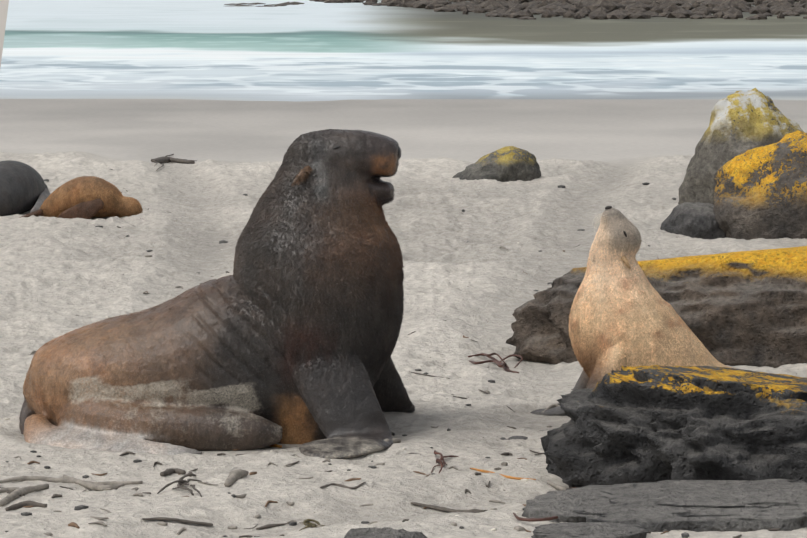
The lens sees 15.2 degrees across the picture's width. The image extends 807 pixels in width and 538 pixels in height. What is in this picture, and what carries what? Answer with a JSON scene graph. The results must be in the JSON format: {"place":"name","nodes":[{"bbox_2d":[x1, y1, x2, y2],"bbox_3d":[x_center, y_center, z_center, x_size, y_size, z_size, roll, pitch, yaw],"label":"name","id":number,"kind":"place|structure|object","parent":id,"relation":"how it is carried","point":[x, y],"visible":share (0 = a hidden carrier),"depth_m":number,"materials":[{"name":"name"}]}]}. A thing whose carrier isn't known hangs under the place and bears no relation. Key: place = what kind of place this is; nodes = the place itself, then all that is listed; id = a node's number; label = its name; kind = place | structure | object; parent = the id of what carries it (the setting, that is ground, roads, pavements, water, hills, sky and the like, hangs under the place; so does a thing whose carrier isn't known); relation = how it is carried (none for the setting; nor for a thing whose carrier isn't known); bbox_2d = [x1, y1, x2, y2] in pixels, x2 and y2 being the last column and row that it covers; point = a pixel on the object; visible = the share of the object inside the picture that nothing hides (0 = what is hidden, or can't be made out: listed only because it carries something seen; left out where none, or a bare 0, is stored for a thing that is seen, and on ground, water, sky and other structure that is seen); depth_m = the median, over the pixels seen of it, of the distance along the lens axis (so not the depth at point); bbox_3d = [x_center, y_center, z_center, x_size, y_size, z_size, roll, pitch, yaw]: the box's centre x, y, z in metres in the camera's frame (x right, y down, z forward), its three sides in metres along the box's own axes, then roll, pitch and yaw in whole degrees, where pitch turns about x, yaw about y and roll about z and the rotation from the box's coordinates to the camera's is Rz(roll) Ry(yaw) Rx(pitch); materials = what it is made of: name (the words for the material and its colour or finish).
{"place":"outdoors","nodes":[
{"label":"outdoors","id":0,"kind":"place"},
{"bbox_2d":[0,0,8,66],"bbox_3d":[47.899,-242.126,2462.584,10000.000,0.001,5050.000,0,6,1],"label":"ground","id":1,"kind":"structure","parent":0,"point":[3,9],"depth_m":146.70,"materials":[{"name":"beige"}]},
{"bbox_2d":[0,99,806,537],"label":"beach sand","id":2,"kind":"structure","parent":0,"point":[594,157],"depth_m":25.46,"materials":[{"name":"beige sand"}]},
{"bbox_2d":[0,487,19,492],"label":"driftwood","id":3,"kind":"object","parent":2,"relation":"on","point":[9,489],"visible":0.56,"depth_m":14.02,"materials":[{"name":"grey wood"}]},
{"bbox_2d":[0,484,48,506],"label":"driftwood","id":4,"kind":"object","parent":2,"relation":"on","point":[11,496],"visible":0.96,"depth_m":13.94,"materials":[{"name":"grey wood"}]},
{"bbox_2d":[0,160,49,215],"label":"sea lion","id":5,"kind":"object","parent":2,"relation":"on","point":[23,187],"visible":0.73,"depth_m":29.98},
{"bbox_2d":[5,501,46,510],"bbox_3d":[-1.714,1.070,13.658,0.198,0.036,0.099,-3,6,-25],"label":"driftwood","id":6,"kind":"object","parent":2,"relation":"on","point":[19,505],"visible":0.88,"depth_m":13.66,"materials":[{"name":"grey wood"}]},
{"bbox_2d":[51,494,61,497],"bbox_3d":[-1.592,1.043,13.902,0.044,0.017,0.049,0,6,1],"label":"pebble","id":7,"kind":"object","parent":2,"relation":"on","point":[56,495],"visible":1,"depth_m":13.91,"materials":[{"name":"grey stone"}]},
{"bbox_2d":[0,476,142,484],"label":"driftwood","id":8,"kind":"object","parent":2,"relation":"on","point":[41,478],"visible":0.71,"depth_m":14.32,"materials":[{"name":"grey wood"}]},
{"bbox_2d":[68,522,79,528],"bbox_3d":[-1.420,1.106,13.073,0.069,0.021,0.026,5,7,40],"label":"shell fragment","id":9,"kind":"object","parent":2,"relation":"on","point":[73,524],"visible":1,"depth_m":13.07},
{"bbox_2d":[19,176,142,218],"bbox_3d":[-3.185,-0.688,29.541,1.279,0.442,0.582,1,6,7],"label":"sea lion","id":10,"kind":"object","parent":2,"relation":"on","point":[86,197],"visible":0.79,"depth_m":29.38,"materials":[{"name":"fur"}]},
{"bbox_2d":[63,475,124,490],"bbox_3d":[-1.501,1.013,14.297,0.425,0.038,0.114,5,8,42],"label":"driftwood","id":11,"kind":"object","parent":2,"relation":"on","point":[92,486],"visible":0.81,"depth_m":14.19,"materials":[{"name":"grey wood"}]},
{"bbox_2d":[88,521,106,525],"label":"twig","id":12,"kind":"object","parent":2,"relation":"on","point":[101,523],"visible":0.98,"depth_m":13.11,"materials":[{"name":"grey wood"}]},
{"bbox_2d":[90,516,108,519],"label":"twig","id":13,"kind":"object","parent":2,"relation":"on","point":[100,518],"visible":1,"depth_m":13.23,"materials":[{"name":"grey wood"}]},
{"bbox_2d":[160,468,185,475],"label":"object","id":14,"kind":"object","parent":2,"relation":"on","point":[169,471],"visible":0.88,"depth_m":14.49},
{"bbox_2d":[151,156,194,163],"bbox_3d":[-2.881,-1.367,38.212,0.537,0.102,0.861,0,6,1],"label":"driftwood","id":15,"kind":"object","parent":2,"relation":"on","point":[162,159],"visible":0.96,"depth_m":38.21,"materials":[{"name":"grey wood"}]},
{"bbox_2d":[157,479,188,493],"bbox_3d":[-1.059,1.007,14.087,0.046,0.053,0.240,4,7,34],"label":"kelp pile","id":16,"kind":"object","parent":2,"relation":"on","point":[169,484],"visible":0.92,"depth_m":14.04,"materials":[{"name":"plant"}]},
{"bbox_2d":[142,517,212,525],"bbox_3d":[-0.998,1.114,13.346,0.326,0.056,0.039,-2,6,-22],"label":"stick","id":17,"kind":"object","parent":2,"relation":"on","point":[180,520],"visible":0.98,"depth_m":13.34,"materials":[{"name":"grey wood"}]},
{"bbox_2d":[177,527,186,534],"bbox_3d":[-0.969,1.142,13.189,0.021,0.027,0.065,3,7,30],"label":"bit","id":18,"kind":"object","parent":2,"relation":"on","point":[181,530],"visible":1,"depth_m":13.19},
{"bbox_2d":[177,482,193,494],"bbox_3d":[-1.012,1.014,13.998,0.061,0.026,0.248,-1,6,-10],"label":"kelp pile","id":19,"kind":"object","parent":2,"relation":"on","point":[179,484],"visible":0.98,"depth_m":13.99,"materials":[{"name":"brown plant"}]},
{"bbox_2d":[172,479,201,488],"bbox_3d":[-0.992,0.999,14.130,0.060,0.040,0.205,4,7,38],"label":"kelp pile","id":20,"kind":"object","parent":2,"relation":"on","point":[188,480],"visible":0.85,"depth_m":14.10,"materials":[{"name":"black plant"}]},
{"bbox_2d":[179,472,195,479],"bbox_3d":[-1.018,0.982,14.229,0.042,0.046,0.299,1,6,15],"label":"seaweed","id":21,"kind":"object","parent":2,"relation":"on","point":[190,474],"visible":0.73,"depth_m":14.22,"materials":[{"name":"plant"}]},
{"bbox_2d":[190,484,201,496],"bbox_3d":[-0.962,1.014,13.938,0.032,0.035,0.300,-1,6,-11],"label":"seaweed","id":22,"kind":"object","parent":2,"relation":"on","point":[193,487],"visible":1,"depth_m":13.88,"materials":[{"name":"plant"}]},
{"bbox_2d":[19,128,414,458],"bbox_3d":[-0.967,0.086,15.722,2.041,1.623,1.837,0,6,1],"label":"sea lion","id":23,"kind":"object","parent":2,"relation":"on","point":[287,331],"visible":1,"depth_m":15.34,"materials":[{"name":"fur"}]},
{"bbox_2d":[224,469,248,486],"bbox_3d":[-0.790,0.976,14.255,0.057,0.057,0.322,1,6,14],"label":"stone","id":24,"kind":"object","parent":2,"relation":"on","point":[234,476],"visible":0.96,"depth_m":14.21,"materials":[{"name":"grey stone"}]},
{"bbox_2d":[236,494,245,497],"bbox_3d":[-0.737,1.036,13.793,0.025,0.019,0.069,4,7,36],"label":"pebble","id":25,"kind":"object","parent":2,"relation":"on","point":[241,496],"visible":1,"depth_m":13.78,"materials":[{"name":"grey stone"}]},
{"bbox_2d":[265,500,277,506],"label":"twig","id":26,"kind":"object","parent":2,"relation":"on","point":[269,501],"visible":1,"depth_m":13.77,"materials":[{"name":"wood"}]},
{"bbox_2d":[256,523,286,529],"bbox_3d":[-0.592,1.139,13.421,0.161,0.015,0.033,-4,7,-37],"label":"stick","id":27,"kind":"object","parent":2,"relation":"on","point":[268,526],"visible":0.98,"depth_m":13.41,"materials":[{"name":"grey wood"}]},
{"bbox_2d":[271,444,281,447],"bbox_3d":[-0.727,0.899,15.401,0.200,0.024,0.115,-2,6,-15],"label":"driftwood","id":28,"kind":"object","parent":2,"relation":"on","point":[277,445],"visible":0.23,"depth_m":15.39,"materials":[{"name":"brown wood"}]},
{"bbox_2d":[306,521,315,527],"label":"seaweed","id":29,"kind":"object","parent":2,"relation":"on","point":[308,523],"visible":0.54,"depth_m":13.30,"materials":[{"name":"green plant"}]},
{"bbox_2d":[303,519,319,527],"bbox_3d":[-0.403,1.119,13.299,0.076,0.028,0.111,0,6,1],"label":"seaweed","id":30,"kind":"object","parent":2,"relation":"on","point":[311,520],"visible":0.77,"depth_m":13.31,"materials":[{"name":"plant"}]},
{"bbox_2d":[4,242,640,536],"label":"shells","id":31,"kind":"object","parent":2,"relation":"on","point":[522,480],"visible":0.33,"depth_m":14.41},
{"bbox_2d":[320,482,365,488],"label":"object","id":32,"kind":"object","parent":2,"relation":"on","point":[340,485],"visible":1,"depth_m":14.09,"materials":[{"name":"grey wood"}]},
{"bbox_2d":[5,241,688,537],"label":"pebbles","id":33,"kind":"object","parent":2,"relation":"on","point":[683,535],"depth_m":13.57,"materials":[{"name":"grey stone"}]},
{"bbox_2d":[345,478,360,480],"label":"twig","id":34,"kind":"object","parent":2,"relation":"on","point":[352,479],"visible":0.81,"depth_m":14.28,"materials":[{"name":"wood"}]},
{"bbox_2d":[44,169,675,243],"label":"pebbles","id":35,"kind":"object","parent":2,"relation":"on","point":[463,210],"visible":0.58,"depth_m":31.87,"materials":[{"name":"stone"}]},
{"bbox_2d":[344,527,426,537],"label":"flat rock","id":36,"kind":"object","parent":2,"relation":"on","point":[384,532],"visible":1,"depth_m":12.27,"materials":[{"name":"grey stone"}]},
{"bbox_2d":[384,438,400,442],"bbox_3d":[-0.086,0.875,15.176,0.051,0.042,0.254,3,6,25],"label":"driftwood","id":37,"kind":"object","parent":2,"relation":"on","point":[396,440],"visible":0.42,"depth_m":15.23,"materials":[{"name":"grey wood"}]},
{"bbox_2d":[409,371,449,378],"bbox_3d":[0.151,0.631,17.959,0.009,0.013,0.346,-5,8,-43],"label":"twig","id":38,"kind":"object","parent":2,"relation":"on","point":[427,375],"visible":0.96,"depth_m":17.97,"materials":[{"name":"grey wood"}]},
{"bbox_2d":[434,450,442,462],"bbox_3d":[0.171,0.919,14.906,0.041,0.040,0.238,0,6,-4],"label":"seaweed","id":39,"kind":"object","parent":2,"relation":"on","point":[436,452],"visible":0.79,"depth_m":14.88,"materials":[{"name":"brown plant"}]},
{"bbox_2d":[436,458,442,472],"bbox_3d":[0.172,0.946,14.679,0.030,0.050,0.265,0,6,-4],"label":"seaweed","id":40,"kind":"object","parent":2,"relation":"on","point":[438,461],"visible":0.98,"depth_m":14.63,"materials":[{"name":"brown plant"}]},
{"bbox_2d":[411,502,487,512],"bbox_3d":[0.201,1.091,13.793,0.423,0.038,0.094,4,7,38],"label":"stick","id":41,"kind":"object","parent":2,"relation":"on","point":[439,508],"visible":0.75,"depth_m":13.81,"materials":[{"name":"grey wood"}]},
{"bbox_2d":[442,455,458,464],"bbox_3d":[0.217,0.934,14.862,0.055,0.027,0.210,2,6,17],"label":"seaweed","id":42,"kind":"object","parent":2,"relation":"on","point":[451,456],"visible":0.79,"depth_m":14.89,"materials":[{"name":"brown plant"}]},
{"bbox_2d":[469,360,509,369],"bbox_3d":[0.534,0.595,18.472,0.231,0.096,0.555,0,6,-5],"label":"kelp","id":43,"kind":"object","parent":2,"relation":"on","point":[495,362],"visible":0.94,"depth_m":18.39},
{"bbox_2d":[468,353,518,373],"bbox_3d":[0.594,0.587,18.645,0.138,0.030,0.877,-2,6,-19],"label":"kelp","id":44,"kind":"object","parent":2,"relation":"on","point":[503,367],"visible":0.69,"depth_m":18.79},
{"bbox_2d":[484,353,503,361],"bbox_3d":[0.525,0.558,18.978,0.119,0.094,0.452,-2,6,-21],"label":"kelp","id":45,"kind":"object","parent":2,"relation":"on","point":[488,355],"visible":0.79,"depth_m":18.89},
{"bbox_2d":[452,146,540,181],"bbox_3d":[1.054,-1.183,34.703,1.054,0.464,0.879,0,6,1],"label":"rock","id":46,"kind":"object","parent":2,"relation":"on","point":[508,163],"visible":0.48,"depth_m":34.43,"materials":[{"name":"grey stone"}]},
{"bbox_2d":[489,500,504,503],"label":"twig","id":47,"kind":"object","parent":2,"relation":"on","point":[495,501],"visible":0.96,"depth_m":14.05,"materials":[{"name":"grey wood"}]},
{"bbox_2d":[470,468,535,479],"bbox_3d":[0.457,0.986,14.550,0.421,0.022,0.068,5,8,43],"label":"kelp","id":48,"kind":"object","parent":2,"relation":"on","point":[506,476],"visible":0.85,"depth_m":14.48},
{"bbox_2d":[500,354,522,367],"bbox_3d":[0.699,0.586,18.907,0.140,0.054,0.628,-1,6,-9],"label":"kelp","id":49,"kind":"object","parent":2,"relation":"on","point":[520,356],"visible":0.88,"depth_m":19.10},
{"bbox_2d":[513,512,557,521],"bbox_3d":[0.630,1.090,13.311,0.295,0.032,0.245,0,6,1],"label":"kelp","id":50,"kind":"object","parent":2,"relation":"on","point":[535,519],"visible":0.71,"depth_m":13.21},
{"bbox_2d":[542,403,559,411],"bbox_3d":[0.860,0.769,16.540,0.167,0.046,0.157,3,6,28],"label":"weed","id":51,"kind":"object","parent":2,"relation":"on","point":[553,405],"visible":0.48,"depth_m":16.59,"materials":[{"name":"plant"}]},
{"bbox_2d":[547,481,567,489],"bbox_3d":[0.977,1.042,14.338,0.572,0.063,0.186,-1,6,-8],"label":"driftwood","id":52,"kind":"object","parent":2,"relation":"on","point":[556,486],"visible":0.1,"depth_m":14.33,"materials":[{"name":"grey wood"}]},
{"bbox_2d":[531,522,648,537],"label":"flat rock","id":53,"kind":"object","parent":2,"relation":"on","point":[587,530],"visible":1,"depth_m":12.81,"materials":[{"name":"grey stone"}]},
{"bbox_2d":[500,206,736,439],"bbox_3d":[1.742,0.260,16.116,2.602,1.193,1.147,0,6,1],"label":"sea lion","id":54,"kind":"object","parent":2,"relation":"on","point":[623,312],"visible":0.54,"depth_m":15.94,"materials":[{"name":"fur"}]},
{"bbox_2d":[506,246,806,367],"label":"rock slab","id":55,"kind":"object","parent":2,"relation":"on","point":[748,308],"visible":0.75,"depth_m":18.73,"materials":[{"name":"brown stone"}]},
{"bbox_2d":[522,479,806,531],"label":"flat rock","id":56,"kind":"object","parent":2,"relation":"on","point":[718,505],"visible":0.88,"depth_m":13.30,"materials":[{"name":"grey stone"}]},
{"bbox_2d":[540,365,806,487],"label":"rock","id":57,"kind":"object","parent":2,"relation":"on","point":[641,424],"visible":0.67,"depth_m":14.10,"materials":[{"name":"black stone"}]},
{"bbox_2d":[660,202,725,239],"bbox_3d":[2.794,-0.440,27.789,0.866,0.353,0.772,0,6,1],"label":"rock","id":58,"kind":"object","parent":2,"relation":"on","point":[694,220],"visible":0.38,"depth_m":27.50,"materials":[{"name":"grey stone"}]},
{"bbox_2d":[678,88,804,203],"bbox_3d":[3.509,-1.197,30.688,1.336,1.286,1.182,-4,7,-32],"label":"boulder","id":59,"kind":"object","parent":2,"relation":"on","point":[741,121],"visible":0.4,"depth_m":30.40,"materials":[{"name":"grey stone"}]},
{"bbox_2d":[713,130,806,239],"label":"boulder","id":60,"kind":"object","parent":2,"relation":"on","point":[760,192],"visible":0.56,"depth_m":27.19,"materials":[{"name":"stone"}]},
{"bbox_2d":[768,528,779,530],"bbox_3d":[1.596,1.119,13.002,0.061,0.015,0.020,-3,6,-27],"label":"bit","id":61,"kind":"object","parent":2,"relation":"on","point":[774,529],"visible":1,"depth_m":12.99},
{"bbox_2d":[0,0,806,101],"bbox_3d":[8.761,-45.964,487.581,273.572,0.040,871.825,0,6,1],"label":"sea water","id":62,"kind":"structure","parent":0,"point":[307,50],"depth_m":86.27,"materials":[{"name":"white liquid"}]},
{"bbox_2d":[224,0,806,19],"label":"shore rocks","id":63,"kind":"object","parent":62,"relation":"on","point":[640,9],"visible":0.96,"depth_m":169.67,"materials":[{"name":"stone"}]}
]}

